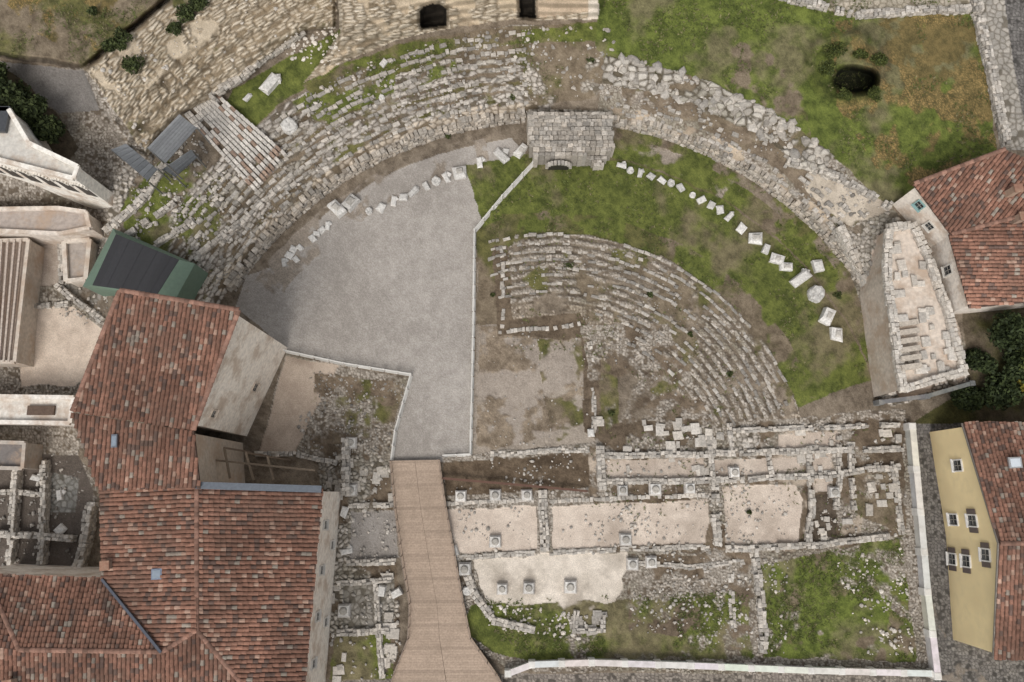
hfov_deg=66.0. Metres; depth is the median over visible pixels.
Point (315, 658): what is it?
window frame
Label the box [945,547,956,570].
window frame
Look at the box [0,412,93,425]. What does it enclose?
walls
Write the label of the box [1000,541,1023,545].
ridge tiles
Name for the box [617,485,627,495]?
column base
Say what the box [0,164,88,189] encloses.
arch surrounds
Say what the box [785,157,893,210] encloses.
ruined wall
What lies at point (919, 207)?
window glass
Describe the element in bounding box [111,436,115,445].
skylight glass
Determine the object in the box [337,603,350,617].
column base
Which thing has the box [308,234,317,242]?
stone fragment
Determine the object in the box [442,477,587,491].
steel rail beam
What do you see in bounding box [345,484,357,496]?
column base
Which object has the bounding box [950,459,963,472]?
window frame
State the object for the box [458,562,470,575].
column base
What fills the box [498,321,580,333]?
ruined wall
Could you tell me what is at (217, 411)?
window frame
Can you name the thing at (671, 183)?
stone fragment
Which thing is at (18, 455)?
courtyard outbuilding
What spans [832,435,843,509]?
ruined wall
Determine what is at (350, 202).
stone fragment
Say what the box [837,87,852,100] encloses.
weed bush
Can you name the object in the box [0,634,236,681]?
tiled roof
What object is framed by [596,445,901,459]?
ruined wall
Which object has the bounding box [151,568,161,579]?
skylight frame
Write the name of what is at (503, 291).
ruined wall
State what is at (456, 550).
stone fragment
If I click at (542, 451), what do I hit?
ruined wall
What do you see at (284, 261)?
stone fragment
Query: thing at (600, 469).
ruined wall
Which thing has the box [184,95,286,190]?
restored seating block
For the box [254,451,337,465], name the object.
ruined wall
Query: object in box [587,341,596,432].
ruined wall
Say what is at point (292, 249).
stone fragment
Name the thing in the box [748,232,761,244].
stone fragment
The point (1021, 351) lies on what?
garden tree
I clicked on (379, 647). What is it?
ruined wall
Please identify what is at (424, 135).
podium wall
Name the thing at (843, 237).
ruined plaster wall
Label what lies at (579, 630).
ruined wall
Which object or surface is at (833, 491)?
column base
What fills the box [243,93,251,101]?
stone fragment
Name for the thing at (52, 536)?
ruined wall
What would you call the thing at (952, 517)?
window glass
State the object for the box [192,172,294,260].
ruined wall
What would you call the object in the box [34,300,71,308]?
ruined wall
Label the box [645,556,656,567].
column base
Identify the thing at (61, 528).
stone fragment
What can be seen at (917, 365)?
masonry block slabs
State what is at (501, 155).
stone fragment
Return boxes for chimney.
[1,678,17,681]
[99,560,112,570]
[1005,183,1023,197]
[1011,211,1023,223]
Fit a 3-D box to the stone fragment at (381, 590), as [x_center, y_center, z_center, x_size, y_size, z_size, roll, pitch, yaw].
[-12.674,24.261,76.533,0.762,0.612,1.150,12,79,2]
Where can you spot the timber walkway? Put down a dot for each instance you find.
(463, 659)
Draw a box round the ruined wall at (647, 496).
[549,492,704,503]
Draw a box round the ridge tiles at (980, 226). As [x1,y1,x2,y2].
[951,215,1014,234]
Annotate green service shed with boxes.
[83,228,207,299]
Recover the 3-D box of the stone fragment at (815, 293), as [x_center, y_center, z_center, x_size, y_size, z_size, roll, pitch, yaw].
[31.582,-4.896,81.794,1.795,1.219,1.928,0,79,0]
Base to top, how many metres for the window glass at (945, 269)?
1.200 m
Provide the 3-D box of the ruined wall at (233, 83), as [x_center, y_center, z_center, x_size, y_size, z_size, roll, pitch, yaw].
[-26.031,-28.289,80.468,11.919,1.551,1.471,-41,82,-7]
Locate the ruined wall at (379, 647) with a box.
[375,632,385,678]
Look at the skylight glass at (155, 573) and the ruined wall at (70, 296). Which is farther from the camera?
the ruined wall at (70, 296)
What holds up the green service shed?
on the terrain ground
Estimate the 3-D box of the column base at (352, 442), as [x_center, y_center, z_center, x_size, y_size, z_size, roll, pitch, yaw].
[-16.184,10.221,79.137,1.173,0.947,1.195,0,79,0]
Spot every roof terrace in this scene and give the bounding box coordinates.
[0,117,73,174]
[0,211,86,230]
[0,399,70,420]
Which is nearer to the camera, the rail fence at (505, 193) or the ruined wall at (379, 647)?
the ruined wall at (379, 647)
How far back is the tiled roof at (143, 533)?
66.49 m
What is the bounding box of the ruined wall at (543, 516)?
[537,489,549,551]
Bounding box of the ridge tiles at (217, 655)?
[196,630,241,681]
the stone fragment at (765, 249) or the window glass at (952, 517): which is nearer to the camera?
the window glass at (952, 517)
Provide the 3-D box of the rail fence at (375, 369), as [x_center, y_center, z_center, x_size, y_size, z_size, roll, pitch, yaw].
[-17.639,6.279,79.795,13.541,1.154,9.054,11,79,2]
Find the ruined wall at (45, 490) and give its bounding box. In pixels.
[36,459,51,564]
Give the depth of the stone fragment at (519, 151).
84.77 m
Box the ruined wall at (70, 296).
[53,283,105,324]
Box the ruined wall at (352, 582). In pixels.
[336,577,392,585]
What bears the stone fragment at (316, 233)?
on the terrain ground
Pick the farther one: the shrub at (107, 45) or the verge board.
the shrub at (107, 45)
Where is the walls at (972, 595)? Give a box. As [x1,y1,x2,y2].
[930,427,996,651]
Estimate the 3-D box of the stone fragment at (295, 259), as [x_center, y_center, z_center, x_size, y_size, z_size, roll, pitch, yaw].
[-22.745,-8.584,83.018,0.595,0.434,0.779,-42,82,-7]
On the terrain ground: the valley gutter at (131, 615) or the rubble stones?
the rubble stones
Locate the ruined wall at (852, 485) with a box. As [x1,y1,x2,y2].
[847,445,857,510]
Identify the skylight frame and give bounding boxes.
[111,434,117,447]
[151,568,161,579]
[1007,457,1022,467]
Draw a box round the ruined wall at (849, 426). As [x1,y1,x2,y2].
[732,422,900,433]
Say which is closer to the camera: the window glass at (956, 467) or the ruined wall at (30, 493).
the window glass at (956, 467)
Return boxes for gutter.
[101,578,161,652]
[195,482,321,492]
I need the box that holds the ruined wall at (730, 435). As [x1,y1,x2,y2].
[726,423,734,450]
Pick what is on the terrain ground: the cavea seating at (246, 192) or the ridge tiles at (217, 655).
the cavea seating at (246, 192)
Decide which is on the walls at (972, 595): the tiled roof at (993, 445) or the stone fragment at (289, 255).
the tiled roof at (993, 445)
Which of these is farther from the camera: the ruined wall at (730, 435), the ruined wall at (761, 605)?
the ruined wall at (730, 435)
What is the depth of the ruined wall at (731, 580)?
76.39 m
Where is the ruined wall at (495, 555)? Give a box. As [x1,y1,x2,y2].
[456,550,534,559]
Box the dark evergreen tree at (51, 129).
[30,114,66,143]
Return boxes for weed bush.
[817,59,836,76]
[821,41,850,58]
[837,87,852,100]
[852,48,868,58]
[867,85,881,102]
[870,51,888,66]
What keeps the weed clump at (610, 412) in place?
on the terrain ground
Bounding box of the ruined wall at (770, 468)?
[765,454,774,473]
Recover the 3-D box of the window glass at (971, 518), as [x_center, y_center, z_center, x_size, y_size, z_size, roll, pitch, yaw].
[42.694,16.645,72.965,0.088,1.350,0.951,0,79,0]
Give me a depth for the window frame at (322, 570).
71.75 m
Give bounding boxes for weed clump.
[563,262,573,267]
[586,57,594,62]
[607,410,614,416]
[646,291,652,297]
[726,371,732,376]
[832,291,841,298]
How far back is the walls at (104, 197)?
77.02 m
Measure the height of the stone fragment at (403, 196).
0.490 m
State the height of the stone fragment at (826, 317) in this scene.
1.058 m
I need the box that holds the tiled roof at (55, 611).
[0,574,161,648]
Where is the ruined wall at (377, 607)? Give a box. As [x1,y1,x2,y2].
[372,579,380,628]
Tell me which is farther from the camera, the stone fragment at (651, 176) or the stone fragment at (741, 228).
the stone fragment at (651, 176)
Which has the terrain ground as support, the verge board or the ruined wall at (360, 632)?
the ruined wall at (360, 632)
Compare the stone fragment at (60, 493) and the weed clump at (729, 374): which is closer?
the stone fragment at (60, 493)
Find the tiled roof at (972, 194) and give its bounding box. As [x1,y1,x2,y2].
[913,150,1023,235]
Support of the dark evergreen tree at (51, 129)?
on the terrain ground
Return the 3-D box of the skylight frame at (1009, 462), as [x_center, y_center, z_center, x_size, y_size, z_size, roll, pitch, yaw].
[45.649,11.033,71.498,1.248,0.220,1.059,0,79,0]
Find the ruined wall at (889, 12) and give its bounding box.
[779,0,971,19]
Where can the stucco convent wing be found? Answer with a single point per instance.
(176, 362)
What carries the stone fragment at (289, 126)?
on the cavea seating at (246, 192)
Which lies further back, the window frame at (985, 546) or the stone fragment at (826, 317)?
the stone fragment at (826, 317)
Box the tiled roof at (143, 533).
[98,487,196,648]
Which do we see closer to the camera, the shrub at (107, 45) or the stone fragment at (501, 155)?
the shrub at (107, 45)
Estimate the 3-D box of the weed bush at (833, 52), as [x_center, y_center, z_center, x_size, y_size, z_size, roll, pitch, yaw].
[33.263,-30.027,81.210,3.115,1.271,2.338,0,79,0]
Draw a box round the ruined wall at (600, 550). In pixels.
[549,544,709,555]
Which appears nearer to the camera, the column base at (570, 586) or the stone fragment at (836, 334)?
the column base at (570, 586)
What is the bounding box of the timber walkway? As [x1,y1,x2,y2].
[389,459,501,681]
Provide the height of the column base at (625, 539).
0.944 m
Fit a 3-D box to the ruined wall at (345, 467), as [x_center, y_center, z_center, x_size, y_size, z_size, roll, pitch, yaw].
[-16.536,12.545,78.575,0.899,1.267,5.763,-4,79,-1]
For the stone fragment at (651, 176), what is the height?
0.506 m
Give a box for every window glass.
[915,201,923,209]
[944,265,950,274]
[949,515,956,524]
[949,554,954,563]
[953,460,961,470]
[962,556,969,566]
[968,515,976,525]
[981,549,988,560]
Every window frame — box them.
[208,409,219,419]
[251,382,260,393]
[311,656,317,670]
[315,609,321,622]
[319,564,325,575]
[323,519,329,530]
[323,615,329,627]
[330,539,335,550]
[911,199,925,212]
[921,220,935,232]
[940,263,952,277]
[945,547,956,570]
[946,513,958,525]
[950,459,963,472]
[959,549,971,573]
[964,509,978,532]
[978,542,991,567]
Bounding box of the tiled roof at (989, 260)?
[948,221,1023,308]
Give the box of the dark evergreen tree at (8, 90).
[0,78,32,106]
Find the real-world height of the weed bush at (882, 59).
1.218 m
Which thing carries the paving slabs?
on the terrain ground
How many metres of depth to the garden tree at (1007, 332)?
73.56 m
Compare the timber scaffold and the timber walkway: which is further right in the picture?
the timber walkway
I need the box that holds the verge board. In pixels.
[961,423,998,656]
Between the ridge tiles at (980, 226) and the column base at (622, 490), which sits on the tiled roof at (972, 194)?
the ridge tiles at (980, 226)
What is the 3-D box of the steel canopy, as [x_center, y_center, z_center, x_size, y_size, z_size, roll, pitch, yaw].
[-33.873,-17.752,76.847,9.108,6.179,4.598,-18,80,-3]
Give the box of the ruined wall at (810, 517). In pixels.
[804,445,815,541]
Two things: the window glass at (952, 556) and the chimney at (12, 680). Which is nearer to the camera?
the chimney at (12, 680)
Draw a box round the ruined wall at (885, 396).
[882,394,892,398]
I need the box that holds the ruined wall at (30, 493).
[0,489,39,497]
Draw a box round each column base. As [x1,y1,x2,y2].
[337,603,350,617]
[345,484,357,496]
[346,437,356,448]
[455,490,466,501]
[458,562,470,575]
[489,489,500,500]
[489,535,500,547]
[496,583,507,594]
[521,489,532,500]
[523,581,534,593]
[564,579,576,593]
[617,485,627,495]
[619,533,631,545]
[626,558,638,570]
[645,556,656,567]
[648,484,661,495]
[683,484,695,493]
[728,467,739,477]
[827,486,839,497]
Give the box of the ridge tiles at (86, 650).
[18,647,161,654]
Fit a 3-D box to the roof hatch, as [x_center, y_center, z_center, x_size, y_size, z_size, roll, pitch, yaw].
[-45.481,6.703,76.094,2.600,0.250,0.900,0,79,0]
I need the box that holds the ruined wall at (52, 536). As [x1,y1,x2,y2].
[0,530,76,542]
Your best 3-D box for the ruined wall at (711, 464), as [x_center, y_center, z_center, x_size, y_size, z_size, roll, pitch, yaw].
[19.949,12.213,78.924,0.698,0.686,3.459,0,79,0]
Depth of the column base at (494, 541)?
77.07 m
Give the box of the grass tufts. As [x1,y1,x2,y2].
[0,0,992,659]
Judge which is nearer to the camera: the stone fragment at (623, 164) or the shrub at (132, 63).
the shrub at (132, 63)
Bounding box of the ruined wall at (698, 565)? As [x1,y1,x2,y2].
[639,559,744,570]
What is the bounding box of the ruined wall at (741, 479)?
[606,463,900,484]
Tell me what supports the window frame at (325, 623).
attached to the walls at (319, 633)
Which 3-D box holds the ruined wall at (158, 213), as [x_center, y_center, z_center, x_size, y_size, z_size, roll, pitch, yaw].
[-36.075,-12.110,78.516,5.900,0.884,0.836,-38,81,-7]
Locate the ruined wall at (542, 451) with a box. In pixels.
[490,447,589,456]
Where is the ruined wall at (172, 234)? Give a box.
[153,218,195,247]
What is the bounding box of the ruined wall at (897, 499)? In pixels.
[890,461,904,534]
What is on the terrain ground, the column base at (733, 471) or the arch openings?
the column base at (733, 471)
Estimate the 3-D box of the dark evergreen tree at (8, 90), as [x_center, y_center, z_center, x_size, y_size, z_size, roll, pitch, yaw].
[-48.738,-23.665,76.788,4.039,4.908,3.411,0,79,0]
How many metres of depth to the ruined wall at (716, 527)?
77.62 m
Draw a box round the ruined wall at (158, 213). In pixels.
[124,200,176,236]
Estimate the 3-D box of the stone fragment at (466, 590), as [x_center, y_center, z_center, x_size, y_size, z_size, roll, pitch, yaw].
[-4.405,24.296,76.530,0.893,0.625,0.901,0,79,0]
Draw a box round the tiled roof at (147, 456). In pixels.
[70,412,200,490]
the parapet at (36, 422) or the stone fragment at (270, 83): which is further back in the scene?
the stone fragment at (270, 83)
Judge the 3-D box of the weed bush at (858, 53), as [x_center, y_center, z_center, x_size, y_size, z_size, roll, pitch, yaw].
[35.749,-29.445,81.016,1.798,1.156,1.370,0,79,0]
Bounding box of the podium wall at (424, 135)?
[223,107,863,291]
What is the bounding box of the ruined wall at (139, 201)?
[101,162,168,234]
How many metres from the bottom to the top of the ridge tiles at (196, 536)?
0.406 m
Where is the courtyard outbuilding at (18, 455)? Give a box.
[0,440,42,469]
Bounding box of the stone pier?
[526,111,614,170]
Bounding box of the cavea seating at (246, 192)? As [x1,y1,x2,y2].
[181,30,871,301]
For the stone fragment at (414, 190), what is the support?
on the terrain ground
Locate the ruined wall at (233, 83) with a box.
[208,30,305,100]
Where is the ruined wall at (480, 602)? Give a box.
[463,573,535,633]
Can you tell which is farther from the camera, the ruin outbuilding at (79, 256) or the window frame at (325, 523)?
the ruin outbuilding at (79, 256)
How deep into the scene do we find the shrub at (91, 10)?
74.89 m
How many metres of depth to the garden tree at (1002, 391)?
76.27 m
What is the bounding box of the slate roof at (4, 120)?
[0,106,11,132]
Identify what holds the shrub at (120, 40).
on the terrain ground
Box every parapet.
[0,107,80,180]
[0,206,92,235]
[0,394,74,424]
[881,221,969,392]
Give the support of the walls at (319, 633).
on the terrain ground
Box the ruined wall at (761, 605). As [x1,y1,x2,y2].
[749,549,768,653]
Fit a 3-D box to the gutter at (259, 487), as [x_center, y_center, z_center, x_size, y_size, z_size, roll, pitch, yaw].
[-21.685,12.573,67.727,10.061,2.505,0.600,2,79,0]
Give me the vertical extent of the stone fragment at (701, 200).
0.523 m
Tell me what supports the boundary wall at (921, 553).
on the terrain ground
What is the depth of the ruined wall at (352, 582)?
76.48 m
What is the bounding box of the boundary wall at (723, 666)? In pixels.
[505,657,933,676]
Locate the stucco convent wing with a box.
[70,288,286,435]
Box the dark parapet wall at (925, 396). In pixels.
[873,380,975,405]
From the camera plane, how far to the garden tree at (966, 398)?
77.70 m
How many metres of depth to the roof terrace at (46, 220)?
78.90 m
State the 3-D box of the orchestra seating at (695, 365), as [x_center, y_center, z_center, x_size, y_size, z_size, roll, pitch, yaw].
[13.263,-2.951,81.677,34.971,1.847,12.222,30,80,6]
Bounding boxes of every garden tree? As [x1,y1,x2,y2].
[950,385,984,412]
[965,348,998,374]
[981,370,1023,410]
[986,309,1023,351]
[1002,347,1023,383]
[1015,341,1023,371]
[1016,379,1023,391]
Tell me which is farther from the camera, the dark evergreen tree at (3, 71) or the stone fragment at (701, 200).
the stone fragment at (701, 200)
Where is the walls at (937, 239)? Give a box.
[893,188,1023,314]
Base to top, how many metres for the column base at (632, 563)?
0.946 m
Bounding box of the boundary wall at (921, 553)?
[903,423,941,679]
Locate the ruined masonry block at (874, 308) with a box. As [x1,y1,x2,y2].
[860,230,957,396]
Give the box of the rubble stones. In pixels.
[0,0,958,679]
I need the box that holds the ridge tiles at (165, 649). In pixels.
[162,631,196,653]
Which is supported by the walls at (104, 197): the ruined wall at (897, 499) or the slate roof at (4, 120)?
the slate roof at (4, 120)
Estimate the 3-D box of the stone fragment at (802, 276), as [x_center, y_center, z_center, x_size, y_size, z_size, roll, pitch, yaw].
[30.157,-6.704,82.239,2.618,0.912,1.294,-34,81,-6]
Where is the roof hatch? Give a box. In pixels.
[27,406,55,414]
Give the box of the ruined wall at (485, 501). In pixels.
[446,498,533,506]
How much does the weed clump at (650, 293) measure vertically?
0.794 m
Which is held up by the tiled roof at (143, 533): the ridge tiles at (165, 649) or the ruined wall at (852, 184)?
the ridge tiles at (165, 649)
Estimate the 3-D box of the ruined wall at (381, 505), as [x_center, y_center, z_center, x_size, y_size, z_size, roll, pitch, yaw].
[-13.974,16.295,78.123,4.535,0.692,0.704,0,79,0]
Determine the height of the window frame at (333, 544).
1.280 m
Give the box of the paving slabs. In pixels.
[326,416,903,681]
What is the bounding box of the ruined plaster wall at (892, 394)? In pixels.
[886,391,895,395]
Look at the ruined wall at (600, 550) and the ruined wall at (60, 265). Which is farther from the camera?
the ruined wall at (60, 265)
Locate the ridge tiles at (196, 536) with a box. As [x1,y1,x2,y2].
[194,488,198,630]
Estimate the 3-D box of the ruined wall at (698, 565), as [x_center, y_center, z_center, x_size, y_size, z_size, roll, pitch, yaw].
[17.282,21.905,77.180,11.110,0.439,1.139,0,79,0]
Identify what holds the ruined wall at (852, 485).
on the terrain ground
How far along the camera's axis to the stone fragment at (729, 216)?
83.47 m
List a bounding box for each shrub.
[86,6,97,15]
[100,37,115,52]
[112,26,132,51]
[120,54,144,74]
[165,22,181,36]
[175,2,195,22]
[188,0,209,11]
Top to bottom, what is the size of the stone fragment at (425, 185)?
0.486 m
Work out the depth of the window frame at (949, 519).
76.26 m
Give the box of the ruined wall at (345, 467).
[341,438,350,495]
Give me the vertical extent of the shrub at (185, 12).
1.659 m
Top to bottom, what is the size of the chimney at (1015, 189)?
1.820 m
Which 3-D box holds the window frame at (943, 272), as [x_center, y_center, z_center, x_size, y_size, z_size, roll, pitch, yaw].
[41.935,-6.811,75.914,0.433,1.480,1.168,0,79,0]
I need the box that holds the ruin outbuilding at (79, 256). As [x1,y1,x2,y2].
[61,237,97,286]
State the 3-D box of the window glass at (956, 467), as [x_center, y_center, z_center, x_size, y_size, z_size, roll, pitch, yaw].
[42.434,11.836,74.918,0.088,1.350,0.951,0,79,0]
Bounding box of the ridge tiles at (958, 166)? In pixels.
[914,147,1005,184]
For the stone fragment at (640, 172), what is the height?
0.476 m
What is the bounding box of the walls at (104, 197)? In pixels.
[0,114,113,208]
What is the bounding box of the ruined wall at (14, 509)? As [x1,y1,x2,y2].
[5,470,23,564]
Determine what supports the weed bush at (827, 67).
on the terrain ground
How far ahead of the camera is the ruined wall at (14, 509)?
77.38 m
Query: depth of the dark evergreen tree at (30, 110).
75.45 m
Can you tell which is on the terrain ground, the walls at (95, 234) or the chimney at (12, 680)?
the walls at (95, 234)
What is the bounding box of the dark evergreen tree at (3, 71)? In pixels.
[0,61,9,81]
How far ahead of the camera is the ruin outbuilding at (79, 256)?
80.11 m
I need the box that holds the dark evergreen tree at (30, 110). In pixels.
[9,91,47,126]
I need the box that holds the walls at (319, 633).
[0,491,340,681]
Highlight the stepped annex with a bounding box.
[0,238,44,366]
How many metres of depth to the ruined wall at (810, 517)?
77.94 m
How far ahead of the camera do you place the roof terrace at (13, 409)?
76.29 m
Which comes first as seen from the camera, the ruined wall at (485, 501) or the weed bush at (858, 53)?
the ruined wall at (485, 501)
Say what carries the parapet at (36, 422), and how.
on the walls at (72, 424)
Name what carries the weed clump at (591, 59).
on the terrain ground
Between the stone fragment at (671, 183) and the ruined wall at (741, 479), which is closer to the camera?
the ruined wall at (741, 479)
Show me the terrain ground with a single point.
(390, 288)
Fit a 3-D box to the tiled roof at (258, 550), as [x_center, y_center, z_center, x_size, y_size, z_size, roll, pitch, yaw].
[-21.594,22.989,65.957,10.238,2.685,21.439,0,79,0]
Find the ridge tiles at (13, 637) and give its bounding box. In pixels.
[0,602,20,650]
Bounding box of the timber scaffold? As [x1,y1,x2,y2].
[216,447,314,480]
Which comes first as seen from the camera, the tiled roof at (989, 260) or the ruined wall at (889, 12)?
the tiled roof at (989, 260)
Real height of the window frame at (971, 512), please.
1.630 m
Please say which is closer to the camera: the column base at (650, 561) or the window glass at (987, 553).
the window glass at (987, 553)
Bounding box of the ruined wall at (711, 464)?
[707,446,715,479]
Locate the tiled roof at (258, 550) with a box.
[199,488,323,681]
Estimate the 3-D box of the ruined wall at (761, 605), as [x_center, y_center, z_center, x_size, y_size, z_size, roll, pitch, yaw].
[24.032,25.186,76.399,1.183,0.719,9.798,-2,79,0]
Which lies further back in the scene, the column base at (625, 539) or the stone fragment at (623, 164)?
the stone fragment at (623, 164)
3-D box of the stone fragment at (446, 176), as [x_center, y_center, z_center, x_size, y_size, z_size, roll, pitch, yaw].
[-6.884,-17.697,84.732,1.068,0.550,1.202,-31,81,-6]
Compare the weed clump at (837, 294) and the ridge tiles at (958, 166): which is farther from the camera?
the weed clump at (837, 294)
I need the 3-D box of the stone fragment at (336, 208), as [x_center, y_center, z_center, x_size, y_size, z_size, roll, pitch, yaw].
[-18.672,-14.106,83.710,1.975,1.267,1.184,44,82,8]
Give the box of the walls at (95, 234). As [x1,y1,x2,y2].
[0,215,102,244]
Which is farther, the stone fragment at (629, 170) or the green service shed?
the stone fragment at (629, 170)
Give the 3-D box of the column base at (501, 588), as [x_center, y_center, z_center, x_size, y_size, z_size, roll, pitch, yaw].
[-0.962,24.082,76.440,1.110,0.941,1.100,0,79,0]
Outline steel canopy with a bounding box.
[111,114,210,193]
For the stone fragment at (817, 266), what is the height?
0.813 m
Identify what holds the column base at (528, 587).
on the terrain ground
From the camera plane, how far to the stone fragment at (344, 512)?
77.71 m
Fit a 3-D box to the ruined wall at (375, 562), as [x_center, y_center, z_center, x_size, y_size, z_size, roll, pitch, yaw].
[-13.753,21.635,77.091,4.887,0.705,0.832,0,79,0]
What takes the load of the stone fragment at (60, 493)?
on the terrain ground
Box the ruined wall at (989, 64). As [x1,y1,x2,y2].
[970,0,1012,147]
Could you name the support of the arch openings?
attached to the walls at (104, 197)
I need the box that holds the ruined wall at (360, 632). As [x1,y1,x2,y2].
[336,627,389,636]
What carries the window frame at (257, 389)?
in the stucco convent wing
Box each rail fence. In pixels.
[283,349,412,460]
[442,161,532,456]
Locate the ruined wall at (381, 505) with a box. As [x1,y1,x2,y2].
[348,502,393,508]
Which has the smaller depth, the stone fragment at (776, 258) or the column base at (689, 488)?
the column base at (689, 488)
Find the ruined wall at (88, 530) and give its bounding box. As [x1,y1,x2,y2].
[71,501,98,567]
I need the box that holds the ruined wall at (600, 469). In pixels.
[595,445,606,490]
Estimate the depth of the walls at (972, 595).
73.94 m
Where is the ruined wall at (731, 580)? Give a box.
[727,574,736,628]
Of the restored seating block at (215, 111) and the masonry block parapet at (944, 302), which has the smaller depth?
the masonry block parapet at (944, 302)
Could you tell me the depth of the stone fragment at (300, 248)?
83.15 m
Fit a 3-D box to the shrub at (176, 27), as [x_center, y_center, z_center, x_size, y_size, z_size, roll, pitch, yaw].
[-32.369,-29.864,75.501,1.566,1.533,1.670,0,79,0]
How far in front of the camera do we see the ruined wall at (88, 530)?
76.74 m
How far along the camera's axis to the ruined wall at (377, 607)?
76.09 m
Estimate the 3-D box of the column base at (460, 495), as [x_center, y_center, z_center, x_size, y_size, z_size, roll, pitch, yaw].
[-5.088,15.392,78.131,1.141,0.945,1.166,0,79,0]
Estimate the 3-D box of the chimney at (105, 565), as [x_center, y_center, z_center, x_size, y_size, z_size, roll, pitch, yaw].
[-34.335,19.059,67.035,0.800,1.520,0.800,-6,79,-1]
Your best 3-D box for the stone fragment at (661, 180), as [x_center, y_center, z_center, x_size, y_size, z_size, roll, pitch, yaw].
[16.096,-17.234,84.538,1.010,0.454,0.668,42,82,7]
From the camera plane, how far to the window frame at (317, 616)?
70.97 m
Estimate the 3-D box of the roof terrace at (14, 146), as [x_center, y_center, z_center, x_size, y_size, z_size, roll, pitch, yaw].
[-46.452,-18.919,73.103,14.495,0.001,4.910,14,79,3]
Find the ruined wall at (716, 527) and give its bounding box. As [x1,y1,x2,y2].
[710,478,722,545]
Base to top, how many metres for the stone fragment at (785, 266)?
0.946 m
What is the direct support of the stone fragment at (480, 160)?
on the terrain ground
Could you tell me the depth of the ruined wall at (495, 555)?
77.22 m
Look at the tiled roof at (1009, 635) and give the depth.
68.80 m
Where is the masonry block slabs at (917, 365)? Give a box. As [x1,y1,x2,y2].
[891,241,956,373]
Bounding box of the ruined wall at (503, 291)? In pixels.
[499,246,504,327]
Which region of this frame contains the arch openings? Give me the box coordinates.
[0,167,96,196]
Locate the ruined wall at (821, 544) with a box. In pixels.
[725,532,890,551]
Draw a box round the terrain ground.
[0,0,1023,681]
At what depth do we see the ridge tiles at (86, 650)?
64.56 m
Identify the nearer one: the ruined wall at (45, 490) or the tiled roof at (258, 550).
the tiled roof at (258, 550)
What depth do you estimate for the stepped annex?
79.07 m
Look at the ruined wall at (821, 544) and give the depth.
77.17 m
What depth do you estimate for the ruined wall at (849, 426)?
79.22 m
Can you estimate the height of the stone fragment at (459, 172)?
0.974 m
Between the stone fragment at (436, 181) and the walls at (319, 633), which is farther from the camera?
the stone fragment at (436, 181)
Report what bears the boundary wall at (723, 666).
on the terrain ground
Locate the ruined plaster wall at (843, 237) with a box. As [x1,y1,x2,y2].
[832,224,866,287]
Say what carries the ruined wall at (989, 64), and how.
on the terrain ground
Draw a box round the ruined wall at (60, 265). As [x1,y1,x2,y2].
[57,244,66,284]
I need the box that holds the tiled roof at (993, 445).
[963,421,1023,542]
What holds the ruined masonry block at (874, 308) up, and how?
on the terrain ground
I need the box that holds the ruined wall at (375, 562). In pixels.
[346,558,395,566]
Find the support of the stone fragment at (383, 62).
on the terrain ground
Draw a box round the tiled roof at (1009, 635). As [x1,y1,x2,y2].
[994,543,1023,660]
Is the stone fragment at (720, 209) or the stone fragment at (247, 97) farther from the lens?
the stone fragment at (720, 209)
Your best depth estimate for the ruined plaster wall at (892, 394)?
79.43 m
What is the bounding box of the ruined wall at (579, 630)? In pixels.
[572,609,605,633]
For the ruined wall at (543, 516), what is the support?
on the terrain ground
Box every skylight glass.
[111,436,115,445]
[152,570,160,578]
[1010,458,1020,466]
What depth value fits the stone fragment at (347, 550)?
77.10 m
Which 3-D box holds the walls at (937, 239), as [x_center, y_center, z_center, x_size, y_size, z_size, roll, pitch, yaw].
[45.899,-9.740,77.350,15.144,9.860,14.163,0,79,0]
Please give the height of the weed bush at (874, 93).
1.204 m
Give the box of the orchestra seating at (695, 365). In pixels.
[488,232,787,425]
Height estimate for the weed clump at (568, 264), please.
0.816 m
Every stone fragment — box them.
[29,473,39,481]
[53,523,67,533]
[56,489,66,500]
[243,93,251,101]
[259,73,281,95]
[280,117,297,134]
[281,258,288,266]
[284,251,294,259]
[289,245,296,253]
[292,256,299,262]
[296,244,303,251]
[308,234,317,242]
[313,231,319,236]
[317,225,325,234]
[325,221,331,229]
[327,199,346,218]
[339,545,352,554]
[340,506,348,517]
[341,193,360,212]
[365,207,371,214]
[375,202,385,213]
[377,584,386,596]
[379,58,387,67]
[391,196,398,205]
[391,586,403,598]
[399,193,407,200]
[408,185,418,197]
[422,181,430,190]
[431,175,440,185]
[441,172,451,182]
[451,166,466,179]
[454,544,458,555]
[462,586,470,595]
[476,156,485,167]
[493,147,509,163]
[513,143,527,158]
[587,428,594,436]
[616,161,626,168]
[626,167,633,173]
[637,168,644,177]
[646,172,655,180]
[657,176,666,184]
[667,179,674,186]
[676,183,684,192]
[689,192,695,197]
[696,195,706,203]
[707,200,715,209]
[716,205,723,214]
[723,211,733,221]
[736,222,746,234]
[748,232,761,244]
[761,243,770,254]
[769,252,784,264]
[779,262,792,271]
[789,268,811,287]
[807,285,824,302]
[811,259,824,272]
[818,307,835,325]
[829,327,842,341]
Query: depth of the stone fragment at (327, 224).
83.57 m
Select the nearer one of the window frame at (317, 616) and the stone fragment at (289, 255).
the window frame at (317, 616)
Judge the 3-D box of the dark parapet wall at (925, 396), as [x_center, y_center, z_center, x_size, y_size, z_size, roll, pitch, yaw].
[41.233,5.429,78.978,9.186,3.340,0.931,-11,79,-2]

